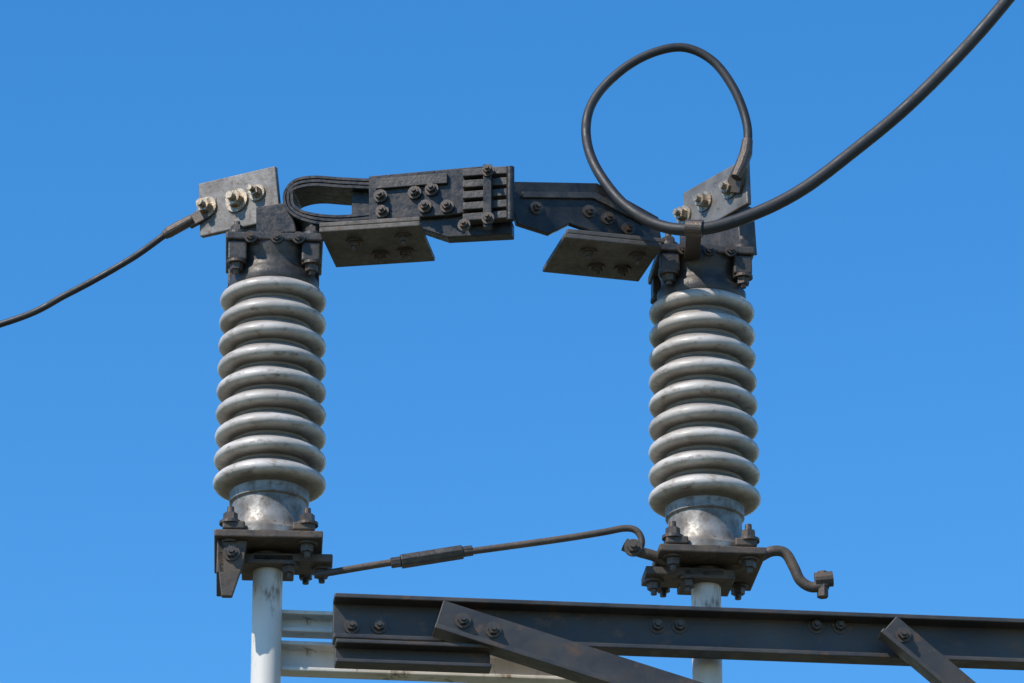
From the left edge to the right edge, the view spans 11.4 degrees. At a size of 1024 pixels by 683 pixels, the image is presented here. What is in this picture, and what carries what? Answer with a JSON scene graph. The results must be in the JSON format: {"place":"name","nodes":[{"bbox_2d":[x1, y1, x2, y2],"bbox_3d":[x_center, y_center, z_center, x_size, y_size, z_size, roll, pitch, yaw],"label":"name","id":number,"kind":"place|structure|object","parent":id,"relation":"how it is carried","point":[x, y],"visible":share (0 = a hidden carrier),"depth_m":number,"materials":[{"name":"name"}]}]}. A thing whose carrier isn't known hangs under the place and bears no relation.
{"place":"outdoors","nodes":[
{"label":"outdoors","id":0,"kind":"place"},
{"bbox_2d":[0,0,1023,682],"label":"sky","id":1,"kind":"structure","parent":0,"point":[478,395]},
{"label":"ground","id":2,"kind":"structure","parent":0,"visible":0},
{"bbox_2d":[251,550,282,682],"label":"support post","id":3,"kind":"object","parent":2,"relation":"on","point":[266,637],"visible":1,"depth_m":8.77,"materials":[{"name":"white metal"}]},
{"bbox_2d":[213,221,332,597],"bbox_3d":[-0.414,0.140,8.940,0.212,0.708,0.198,0,-23,0],"label":"post insulator","id":4,"kind":"object","parent":3,"relation":"attached to","point":[269,483],"visible":1,"depth_m":8.88,"materials":[{"name":"ceramic"}]},
{"bbox_2d":[313,525,666,578],"bbox_3d":[-0.026,0.360,8.823,0.631,0.110,0.049,2,-23,-4],"label":"operating rod","id":5,"kind":"object","parent":4,"relation":"attached to","point":[633,547],"visible":1,"depth_m":8.82,"materials":[{"name":"metal"}]},
{"bbox_2d":[282,610,332,638],"bbox_3d":[-0.119,0.498,8.850,0.570,0.039,0.036,2,-23,-6],"label":"metal rail","id":6,"kind":"object","parent":3,"relation":"attached to","point":[307,624],"visible":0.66,"depth_m":8.82,"materials":[{"name":"grey metal"}]},
{"bbox_2d":[281,640,576,682],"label":"metal rail","id":7,"kind":"object","parent":3,"relation":"attached to","point":[307,659],"visible":0.52,"depth_m":8.81,"materials":[{"name":"grey metal"}]},
{"bbox_2d":[691,565,722,682],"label":"support post","id":8,"kind":"object","parent":2,"relation":"on","point":[705,594],"visible":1,"depth_m":8.85,"materials":[{"name":"white metal"}]},
{"bbox_2d":[332,593,1023,669],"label":"steel beam","id":9,"kind":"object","parent":8,"relation":"attached to","point":[723,633],"visible":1,"depth_m":8.79,"materials":[{"name":"metal"}]},
{"bbox_2d":[432,601,701,682],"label":"angle brace","id":10,"kind":"object","parent":9,"relation":"attached to","point":[539,650],"visible":1,"depth_m":8.70,"materials":[{"name":"paint"}]},
{"bbox_2d":[334,639,491,673],"bbox_3d":[-0.167,0.532,8.653,0.264,0.042,0.036,2,-23,-6],"label":"steel beam","id":11,"kind":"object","parent":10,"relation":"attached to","point":[411,656],"visible":1,"depth_m":8.65,"materials":[{"name":"metal"}]},
{"bbox_2d":[344,618,847,633],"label":"beam bolts","id":12,"kind":"object","parent":9,"relation":"attached to","point":[379,625],"visible":1,"depth_m":8.78,"materials":[{"name":"black metal"}]},
{"bbox_2d":[878,616,975,682],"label":"angle brace","id":13,"kind":"object","parent":9,"relation":"attached to","point":[913,649],"visible":1,"depth_m":8.76,"materials":[{"name":"paint"}]},
{"bbox_2d":[641,234,766,599],"bbox_3d":[0.331,0.141,9.005,0.214,0.664,0.204,0,-23,0],"label":"post insulator","id":14,"kind":"object","parent":8,"relation":"attached to","point":[704,499],"visible":1,"depth_m":8.94,"materials":[{"name":"ceramic"}]},
{"bbox_2d":[196,162,756,281],"bbox_3d":[-0.059,-0.236,9.068,0.996,0.206,0.275,2,-23,-5],"label":"disconnector switch","id":15,"kind":"object","parent":14,"relation":"attached to","point":[394,218],"visible":0.98,"depth_m":9.03,"materials":[{"name":"black metal"}]},
{"bbox_2d":[0,198,216,327],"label":"power cable","id":16,"kind":"object","parent":15,"relation":"attached to","point":[194,219],"visible":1,"depth_m":9.12,"materials":[{"name":"black rubber"}]},
{"bbox_2d":[581,0,1014,261],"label":"power cable","id":17,"kind":"object","parent":15,"relation":"attached to","point":[693,231],"visible":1,"depth_m":9.04,"materials":[{"name":"black rubber"}]},
{"bbox_2d":[732,545,833,598],"bbox_3d":[0.468,0.400,8.855,0.175,0.095,0.031,-2,-23,4],"label":"lever handle","id":18,"kind":"object","parent":14,"relation":"attached to","point":[822,583],"visible":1,"depth_m":8.84,"materials":[{"name":"grey metal"}]}
]}

